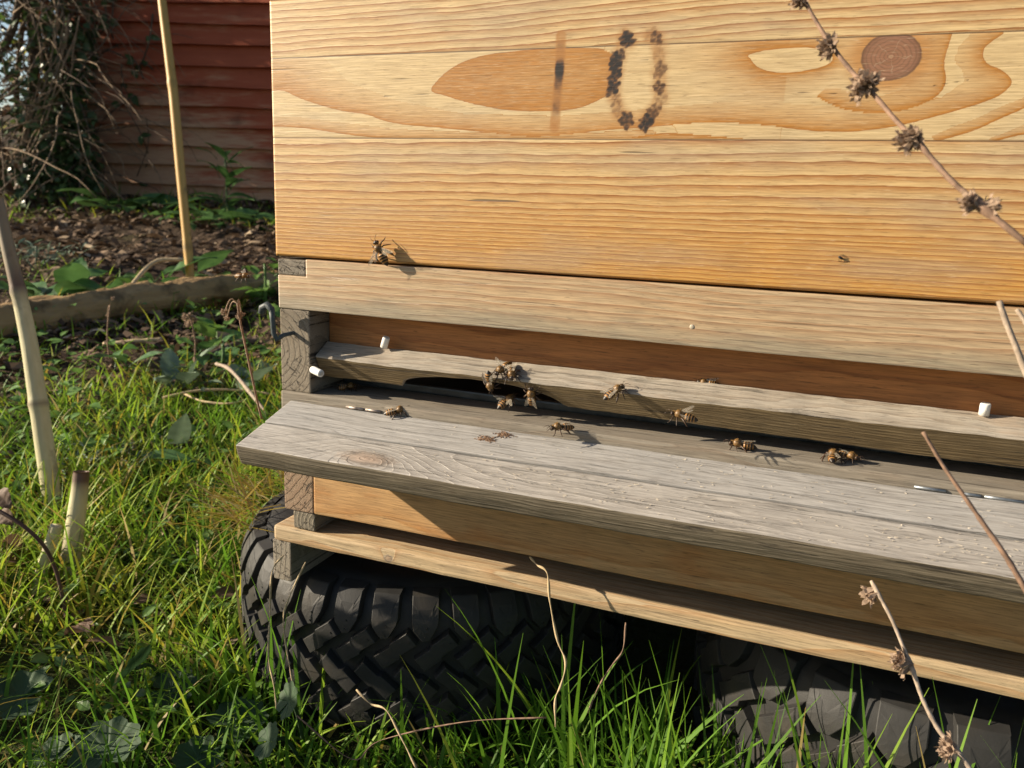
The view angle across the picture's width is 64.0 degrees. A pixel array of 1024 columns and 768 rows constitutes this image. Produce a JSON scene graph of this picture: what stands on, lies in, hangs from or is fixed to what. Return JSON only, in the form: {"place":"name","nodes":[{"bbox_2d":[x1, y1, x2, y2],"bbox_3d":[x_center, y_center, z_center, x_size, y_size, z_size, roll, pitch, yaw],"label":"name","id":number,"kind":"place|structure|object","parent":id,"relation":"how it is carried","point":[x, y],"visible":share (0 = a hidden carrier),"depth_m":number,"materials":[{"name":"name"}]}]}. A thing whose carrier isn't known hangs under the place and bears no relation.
{"place":"outdoors","nodes":[
{"label":"outdoors","id":0,"kind":"place"},
{"bbox_2d":[0,0,54,106],"label":"sky","id":1,"kind":"structure","parent":0,"point":[3,23],"materials":[{"name":"white"}]},
{"bbox_2d":[234,271,253,282],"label":"honey bee","id":2,"kind":"object","parent":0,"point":[245,275],"visible":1,"depth_m":0.65},
{"bbox_2d":[0,109,712,767],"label":"ground","id":3,"kind":"structure","parent":0,"point":[646,633],"depth_m":0.70,"materials":[{"name":"green plant"}]},
{"bbox_2d":[0,195,61,514],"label":"cut stalk","id":4,"kind":"object","parent":3,"relation":"on","point":[38,404],"visible":0.94,"depth_m":0.89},
{"bbox_2d":[1,540,61,574],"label":"broadleaf plant","id":5,"kind":"object","parent":3,"relation":"on","point":[28,556],"visible":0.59,"depth_m":0.77,"materials":[{"name":"green plant"}]},
{"bbox_2d":[0,406,69,623],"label":"bramble","id":6,"kind":"object","parent":3,"relation":"on","point":[7,517],"visible":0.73,"depth_m":0.74,"materials":[{"name":"brown plant"}]},
{"bbox_2d":[0,669,80,767],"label":"round leaf plant","id":7,"kind":"object","parent":3,"relation":"on","point":[22,683],"visible":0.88,"depth_m":0.58,"materials":[{"name":"green plant"}]},
{"bbox_2d":[31,524,62,594],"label":"cut stalk","id":8,"kind":"object","parent":3,"relation":"on","point":[55,529],"visible":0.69,"depth_m":0.74,"materials":[{"name":"beige plant"}]},
{"bbox_2d":[0,238,97,267],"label":"feathery plant","id":9,"kind":"object","parent":3,"relation":"on","point":[31,250],"visible":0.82,"depth_m":2.11,"materials":[{"name":"green plant"}]},
{"bbox_2d":[0,257,108,296],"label":"broadleaf plant","id":10,"kind":"object","parent":3,"relation":"on","point":[72,277],"visible":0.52,"depth_m":1.73,"materials":[{"name":"green plant"}]},
{"bbox_2d":[59,470,89,579],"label":"cut stalk","id":11,"kind":"object","parent":3,"relation":"on","point":[77,504],"visible":0.73,"depth_m":0.77,"materials":[{"name":"beige plant"}]},
{"bbox_2d":[64,617,93,638],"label":"dead leaf","id":12,"kind":"object","parent":3,"relation":"on","point":[87,622],"visible":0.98,"depth_m":0.65,"materials":[{"name":"brown plant"}]},
{"bbox_2d":[45,278,123,293],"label":"broadleaf plant","id":13,"kind":"object","parent":3,"relation":"on","point":[117,282],"visible":0.11,"depth_m":1.88,"materials":[{"name":"green plant"}]},
{"bbox_2d":[29,431,167,482],"bbox_3d":[-0.511,0.087,1.000,0.152,0.036,0.184,7,13,21],"label":"feathery plant","id":14,"kind":"object","parent":3,"relation":"on","point":[90,459],"visible":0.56,"depth_m":0.99,"materials":[{"name":"green plant"}]},
{"bbox_2d":[81,551,122,579],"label":"dead leaf","id":15,"kind":"object","parent":3,"relation":"on","point":[112,570],"visible":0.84,"depth_m":0.74,"materials":[{"name":"green plant"}]},
{"bbox_2d":[0,0,209,211],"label":"hedge","id":16,"kind":"object","parent":3,"relation":"on","point":[54,139],"visible":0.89,"depth_m":3.44,"materials":[{"name":"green plant"}]},
{"bbox_2d":[105,296,114,358],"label":"dead flower","id":17,"kind":"object","parent":3,"relation":"on","point":[108,312],"visible":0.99,"depth_m":1.32,"materials":[{"name":"brown plant"}]},
{"bbox_2d":[67,715,160,767],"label":"round leaf plant","id":18,"kind":"object","parent":3,"relation":"on","point":[95,760],"visible":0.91,"depth_m":0.53,"materials":[{"name":"green plant"}]},
{"bbox_2d":[56,188,178,211],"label":"broadleaf plant","id":19,"kind":"object","parent":3,"relation":"on","point":[144,199],"visible":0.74,"depth_m":3.28,"materials":[{"name":"green plant"}]},
{"bbox_2d":[76,0,161,185],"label":"creeper","id":20,"kind":"object","parent":3,"relation":"on","point":[133,98],"visible":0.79,"depth_m":3.63,"materials":[{"name":"brown plant"}]},
{"bbox_2d":[93,344,163,373],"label":"broadleaf plant","id":21,"kind":"object","parent":3,"relation":"on","point":[116,356],"visible":0.96,"depth_m":1.28,"materials":[{"name":"green plant"}]},
{"bbox_2d":[102,337,162,345],"bbox_3d":[-0.678,-0.075,1.464,0.102,0.020,0.015,1,12,-7],"label":"stick","id":22,"kind":"object","parent":3,"relation":"on","point":[137,341],"visible":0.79,"depth_m":1.46,"materials":[{"name":"wood"}]},
{"bbox_2d":[112,276,153,287],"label":"broadleaf plant","id":23,"kind":"object","parent":3,"relation":"on","point":[125,280],"visible":0.09,"depth_m":1.94,"materials":[{"name":"green plant"}]},
{"bbox_2d":[0,267,280,343],"bbox_3d":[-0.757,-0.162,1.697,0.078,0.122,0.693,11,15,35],"label":"log","id":24,"kind":"object","parent":3,"relation":"on","point":[93,304],"visible":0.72,"depth_m":1.65,"materials":[{"name":"wood"}]},
{"bbox_2d":[132,257,182,282],"bbox_3d":[-0.780,-0.237,1.764,0.052,0.065,0.167,7,13,21],"label":"stick","id":25,"kind":"object","parent":24,"relation":"on","point":[143,271],"visible":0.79,"depth_m":1.79,"materials":[{"name":"wood"}]},
{"bbox_2d":[0,291,280,482],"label":"weeds","id":26,"kind":"object","parent":3,"relation":"on","point":[76,389],"visible":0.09,"depth_m":1.20,"materials":[{"name":"green plant"}]},
{"bbox_2d":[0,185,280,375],"bbox_3d":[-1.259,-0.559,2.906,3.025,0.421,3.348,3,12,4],"label":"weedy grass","id":27,"kind":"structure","parent":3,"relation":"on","point":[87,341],"depth_m":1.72,"materials":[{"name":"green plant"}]},
{"bbox_2d":[0,354,281,745],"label":"ground cover","id":28,"kind":"object","parent":3,"relation":"on","point":[43,657],"visible":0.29,"depth_m":0.73,"materials":[{"name":"green plant"}]},
{"bbox_2d":[91,449,198,463],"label":"broadleaf plant","id":29,"kind":"object","parent":3,"relation":"on","point":[170,453],"visible":0.8,"depth_m":0.99,"materials":[{"name":"green plant"}]},
{"bbox_2d":[0,191,293,406],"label":"leaf litter","id":30,"kind":"object","parent":3,"relation":"on","point":[265,247],"visible":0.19,"depth_m":2.36,"materials":[{"name":"brown plant"}]},
{"bbox_2d":[97,200,197,216],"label":"broadleaf plant","id":31,"kind":"object","parent":3,"relation":"on","point":[134,203],"visible":0.38,"depth_m":3.29,"materials":[{"name":"green plant"}]},
{"bbox_2d":[109,424,192,456],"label":"plant","id":32,"kind":"object","parent":3,"relation":"on","point":[133,428],"visible":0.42,"depth_m":1.08,"materials":[{"name":"green plant"}]},
{"bbox_2d":[113,644,196,710],"bbox_3d":[-0.253,0.212,0.593,0.042,0.056,0.062,11,15,35],"label":"round leaf plant","id":33,"kind":"object","parent":3,"relation":"on","point":[138,658],"visible":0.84,"depth_m":0.59,"materials":[{"name":"green plant"}]},
{"bbox_2d":[45,423,284,621],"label":"yellow grass","id":34,"kind":"structure","parent":3,"relation":"on","point":[175,501],"depth_m":0.91,"materials":[{"name":"plant"}]},
{"bbox_2d":[59,0,274,203],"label":"shed","id":35,"kind":"structure","parent":3,"relation":"on","point":[222,56],"depth_m":3.68,"materials":[{"name":"paint"}]},
{"bbox_2d":[158,0,193,276],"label":"bamboo cane","id":36,"kind":"object","parent":3,"relation":"on","point":[172,84],"visible":0.9,"depth_m":1.95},
{"bbox_2d":[119,250,233,282],"bbox_3d":[-0.814,-0.276,1.992,0.261,0.105,0.253,-5,14,-29],"label":"broadleaf plant","id":37,"kind":"object","parent":3,"relation":"on","point":[208,260],"visible":0.42,"depth_m":2.02,"materials":[{"name":"green plant"}]},
{"bbox_2d":[167,413,190,448],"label":"broadleaf plant","id":38,"kind":"object","parent":3,"relation":"on","point":[180,427],"visible":0.86,"depth_m":1.02,"materials":[{"name":"green plant"}]},
{"bbox_2d":[152,345,223,392],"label":"silvery plant","id":39,"kind":"object","parent":3,"relation":"on","point":[189,376],"visible":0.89,"depth_m":1.27,"materials":[{"name":"green plant"}]},
{"bbox_2d":[149,338,227,372],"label":"broadleaf plant","id":40,"kind":"object","parent":3,"relation":"on","point":[217,341],"visible":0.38,"depth_m":1.42,"materials":[{"name":"green plant"}]},
{"bbox_2d":[182,312,197,361],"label":"dead flower","id":41,"kind":"object","parent":3,"relation":"on","point":[190,317],"visible":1,"depth_m":1.26,"materials":[{"name":"brown plant"}]},
{"bbox_2d":[141,201,274,230],"bbox_3d":[-1.137,-0.600,3.076,0.519,0.162,0.431,7,13,21],"label":"broadleaf plant","id":42,"kind":"object","parent":3,"relation":"on","point":[247,213],"visible":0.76,"depth_m":3.02,"materials":[{"name":"green plant"}]},
{"bbox_2d":[148,421,284,567],"bbox_3d":[-0.210,0.081,0.755,0.165,0.066,0.342,5,13,13],"label":"dry straw","id":43,"kind":"object","parent":3,"relation":"on","point":[244,499],"visible":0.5,"depth_m":0.70,"materials":[{"name":"beige plant"}]},
{"bbox_2d":[184,394,249,404],"bbox_3d":[-0.434,0.023,1.185,0.102,0.007,0.035,3,12,6],"label":"stick","id":44,"kind":"object","parent":3,"relation":"on","point":[208,402],"visible":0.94,"depth_m":1.18,"materials":[{"name":"wood"}]},
{"bbox_2d":[192,316,246,340],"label":"nettle","id":45,"kind":"object","parent":3,"relation":"on","point":[203,325],"visible":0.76,"depth_m":1.57,"materials":[{"name":"green plant"}]},
{"bbox_2d":[171,696,268,767],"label":"round leaf plant","id":46,"kind":"object","parent":3,"relation":"on","point":[181,758],"visible":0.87,"depth_m":0.56,"materials":[{"name":"green plant"}]},
{"bbox_2d":[162,388,277,398],"bbox_3d":[-0.426,0.013,1.202,0.161,0.012,0.018,-1,13,-12],"label":"stick","id":47,"kind":"object","parent":3,"relation":"on","point":[212,389],"visible":0.81,"depth_m":1.20,"materials":[{"name":"wood"}]},
{"bbox_2d":[188,142,257,206],"bbox_3d":[-1.184,-0.818,3.304,0.306,0.296,0.306,-1,13,-12],"label":"broadleaf plant","id":48,"kind":"object","parent":3,"relation":"on","point":[230,179],"visible":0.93,"depth_m":3.29,"materials":[{"name":"green plant"}]},
{"bbox_2d":[175,334,271,375],"bbox_3d":[-0.510,-0.050,1.388,0.121,0.073,0.270,4,12,7],"label":"nettle","id":49,"kind":"object","parent":3,"relation":"on","point":[223,356],"visible":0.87,"depth_m":1.38,"materials":[{"name":"green plant"}]},
{"bbox_2d":[172,360,277,398],"bbox_3d":[-0.422,-0.014,1.263,0.160,0.058,0.159,-7,15,-35],"label":"silvery plant","id":50,"kind":"object","parent":3,"relation":"on","point":[258,374],"visible":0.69,"depth_m":1.28,"materials":[{"name":"green plant"}]},
{"bbox_2d":[193,337,259,362],"bbox_3d":[-0.504,-0.061,1.444,0.030,0.028,0.147,9,14,28],"label":"stick","id":51,"kind":"object","parent":3,"relation":"on","point":[255,341],"visible":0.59,"depth_m":1.47,"materials":[{"name":"brown wood"}]},
{"bbox_2d":[199,205,274,222],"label":"broadleaf plant","id":52,"kind":"object","parent":3,"relation":"on","point":[228,208],"visible":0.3,"depth_m":3.18,"materials":[{"name":"green plant"}]},
{"bbox_2d":[221,299,262,418],"bbox_3d":[-0.209,-0.019,0.619,0.042,0.090,0.018,12,16,38],"label":"dead flower","id":53,"kind":"object","parent":3,"relation":"on","point":[240,314],"visible":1,"depth_m":0.61,"materials":[{"name":"brown plant"}]},
{"bbox_2d":[215,362,268,416],"bbox_3d":[-0.395,0.006,1.201,0.012,0.048,0.180,-8,16,-40],"label":"stick","id":54,"kind":"object","parent":3,"relation":"on","point":[240,380],"visible":0.88,"depth_m":1.20,"materials":[{"name":"beige wood"}]},
{"bbox_2d":[229,401,280,444],"bbox_3d":[-0.239,0.045,0.883,0.112,0.033,0.126,0,12,-9],"label":"grass spray","id":55,"kind":"object","parent":3,"relation":"on","point":[246,434],"depth_m":0.89,"materials":[{"name":"green plant"}]},
{"bbox_2d":[230,257,280,316],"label":"nettle","id":56,"kind":"object","parent":3,"relation":"on","point":[258,292],"visible":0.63,"depth_m":1.80,"materials":[{"name":"green plant"}]},
{"bbox_2d":[267,555,283,707],"bbox_3d":[-0.159,0.165,0.547,0.010,0.102,0.020,3,12,4],"label":"dry wisp","id":57,"kind":"object","parent":3,"relation":"on","point":[270,595],"visible":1,"depth_m":0.55,"materials":[{"name":"plant"}]},
{"bbox_2d":[254,680,304,767],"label":"round leaf plant","id":58,"kind":"object","parent":3,"relation":"on","point":[269,732],"visible":1,"depth_m":0.53,"materials":[{"name":"green plant"}]},
{"bbox_2d":[0,352,621,766],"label":"weeds","id":59,"kind":"object","parent":3,"relation":"on","point":[220,592],"visible":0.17,"depth_m":0.72,"materials":[{"name":"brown plant"}]},
{"bbox_2d":[356,689,416,767],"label":"dry wisp","id":60,"kind":"object","parent":3,"relation":"on","point":[393,721],"visible":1,"depth_m":0.48,"materials":[{"name":"plant"}]},
{"bbox_2d":[240,491,623,741],"bbox_3d":[-0.065,0.167,0.717,0.327,0.118,0.327,7,13,21],"label":"tyre","id":61,"kind":"object","parent":3,"relation":"on","point":[364,625],"visible":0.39,"depth_m":0.57,"materials":[{"name":"rubber"}]},
{"bbox_2d":[283,562,305,681],"bbox_3d":[-0.149,0.161,0.554,0.014,0.083,0.017,7,13,21],"label":"dry wisp","id":62,"kind":"object","parent":61,"relation":"on","point":[284,635],"visible":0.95,"depth_m":0.56,"materials":[{"name":"plant"}]},
{"bbox_2d":[273,515,1023,699],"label":"hive stand","id":63,"kind":"object","parent":61,"relation":"on","point":[974,665],"visible":0.39,"depth_m":0.47,"materials":[{"name":"brown wood"}]},
{"bbox_2d":[0,336,889,767],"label":"grass","id":64,"kind":"structure","parent":3,"relation":"on","point":[30,502],"depth_m":0.71,"materials":[{"name":"green plant"}]},
{"bbox_2d":[529,556,566,726],"bbox_3d":[0.021,0.149,0.479,0.009,0.090,0.038,-5,14,-28],"label":"dry wisp","id":65,"kind":"object","parent":3,"relation":"on","point":[555,630],"visible":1,"depth_m":0.47,"materials":[{"name":"plant"}]},
{"bbox_2d":[587,622,626,712],"bbox_3d":[0.056,0.164,0.472,0.025,0.051,0.004,-6,14,-32],"label":"dry wisp","id":66,"kind":"object","parent":3,"relation":"on","point":[603,678],"visible":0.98,"depth_m":0.47,"materials":[{"name":"beige plant"}]},
{"bbox_2d":[692,630,1023,767],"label":"tyre","id":67,"kind":"object","parent":3,"relation":"on","point":[740,667],"visible":0.32,"depth_m":0.47,"materials":[{"name":"rubber"}]},
{"bbox_2d":[788,0,1023,244],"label":"dried plant","id":68,"kind":"object","parent":3,"relation":"on","point":[907,140],"visible":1,"depth_m":0.26,"materials":[{"name":"brown plant"}]},
{"bbox_2d":[859,580,971,767],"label":"dried plant","id":69,"kind":"object","parent":3,"relation":"on","point":[947,747],"visible":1,"depth_m":0.34,"materials":[{"name":"beige plant"}]},
{"bbox_2d":[921,431,1023,592],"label":"dried plant","id":70,"kind":"object","parent":3,"relation":"on","point":[1003,553],"visible":1,"depth_m":0.28,"materials":[{"name":"brown plant"}]},
{"bbox_2d":[996,300,1023,375],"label":"dried plant","id":71,"kind":"object","parent":3,"relation":"on","point":[1011,334],"visible":1,"depth_m":0.29,"materials":[{"name":"beige plant"}]},
{"bbox_2d":[1014,308,1023,324],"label":"dried plant","id":72,"kind":"object","parent":3,"relation":"on","point":[1019,313],"visible":1,"depth_m":0.28,"materials":[{"name":"beige plant"}]},
{"bbox_2d":[3,552,1023,767],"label":"tall grass","id":73,"kind":"structure","parent":0,"point":[573,736],"depth_m":0.52,"materials":[{"name":"green plant"}]},
{"bbox_2d":[296,715,545,759],"bbox_3d":[-0.058,0.211,0.498,0.160,0.055,0.004,5,13,14],"label":"dry wisp","id":74,"kind":"object","parent":73,"relation":"on","point":[327,742],"visible":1,"depth_m":0.50,"materials":[{"name":"beige plant"}]},
{"bbox_2d":[236,257,1023,652],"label":"hive floor","id":75,"kind":"structure","parent":0,"point":[788,521],"depth_m":0.44,"materials":[{"name":"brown wood"}]},
{"bbox_2d":[337,383,359,391],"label":"honey bee","id":76,"kind":"object","parent":75,"relation":"on","point":[344,387],"visible":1,"depth_m":0.54},
{"bbox_2d":[384,405,407,419],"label":"honey bee","id":77,"kind":"object","parent":75,"relation":"on","point":[391,411],"visible":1,"depth_m":0.50},
{"bbox_2d":[481,371,500,394],"bbox_3d":[-0.013,0.000,0.482,0.013,0.018,0.007,7,42,21],"label":"honey bee","id":78,"kind":"object","parent":75,"relation":"on","point":[488,378],"visible":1,"depth_m":0.48},
{"bbox_2d":[492,393,520,411],"bbox_3d":[-0.003,0.010,0.497,0.016,0.010,0.015,9,14,28],"label":"honey bee","id":79,"kind":"object","parent":75,"relation":"on","point":[502,404],"visible":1,"depth_m":0.49},
{"bbox_2d":[522,385,541,406],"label":"honey bee","id":80,"kind":"object","parent":75,"relation":"on","point":[531,396],"visible":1,"depth_m":0.47},
{"bbox_2d":[543,421,574,436],"bbox_3d":[0.027,0.024,0.461,0.018,0.007,0.013,-5,16,-20],"label":"honey bee","id":81,"kind":"object","parent":75,"relation":"on","point":[564,426],"visible":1,"depth_m":0.46},
{"bbox_2d":[601,381,629,402],"bbox_3d":[0.057,0.004,0.451,0.018,0.007,0.013,-31,43,-23],"label":"honey bee","id":82,"kind":"object","parent":75,"relation":"on","point":[609,394],"visible":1,"depth_m":0.45},
{"bbox_2d":[270,0,1023,304],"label":"hive box","id":83,"kind":"object","parent":75,"relation":"on","point":[746,143],"visible":0.99,"depth_m":0.42,"materials":[{"name":"brown wood"}]},
{"bbox_2d":[369,235,393,265],"bbox_3d":[-0.077,-0.079,0.483,0.018,0.018,0.008,7,13,21],"label":"honey bee","id":84,"kind":"object","parent":83,"relation":"on","point":[382,256],"visible":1,"depth_m":0.48},
{"bbox_2d":[310,336,1023,467],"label":"entrance block","id":85,"kind":"object","parent":75,"relation":"attached to","point":[983,435],"depth_m":0.44,"materials":[{"name":"brown wood"}]},
{"bbox_2d":[491,358,513,380],"bbox_3d":[-0.006,-0.009,0.483,0.016,0.012,0.014,-1,13,-13],"label":"honey bee","id":86,"kind":"object","parent":85,"relation":"on","point":[501,369],"visible":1,"depth_m":0.48},
{"bbox_2d":[503,365,521,384],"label":"honey bee","id":87,"kind":"object","parent":85,"relation":"on","point":[511,373],"visible":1,"depth_m":0.47},
{"bbox_2d":[664,405,697,426],"bbox_3d":[0.089,0.016,0.428,0.015,0.009,0.017,-9,17,-42],"label":"honey bee","id":88,"kind":"object","parent":85,"relation":"on","point":[679,414],"visible":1,"depth_m":0.42},
{"bbox_2d":[693,378,718,383],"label":"honey bee","id":89,"kind":"object","parent":85,"relation":"on","point":[703,380],"visible":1,"depth_m":0.45},
{"bbox_2d":[724,438,756,452],"bbox_3d":[0.122,0.032,0.437,0.018,0.007,0.013,6,16,18],"label":"honey bee","id":90,"kind":"object","parent":75,"relation":"on","point":[745,445],"visible":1,"depth_m":0.44},
{"bbox_2d":[819,448,843,464],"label":"honey bee","id":91,"kind":"object","parent":75,"relation":"on","point":[832,454],"visible":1,"depth_m":0.42},
{"bbox_2d":[837,448,864,464],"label":"honey bee","id":92,"kind":"object","parent":75,"relation":"on","point":[849,455],"visible":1,"depth_m":0.42}
]}

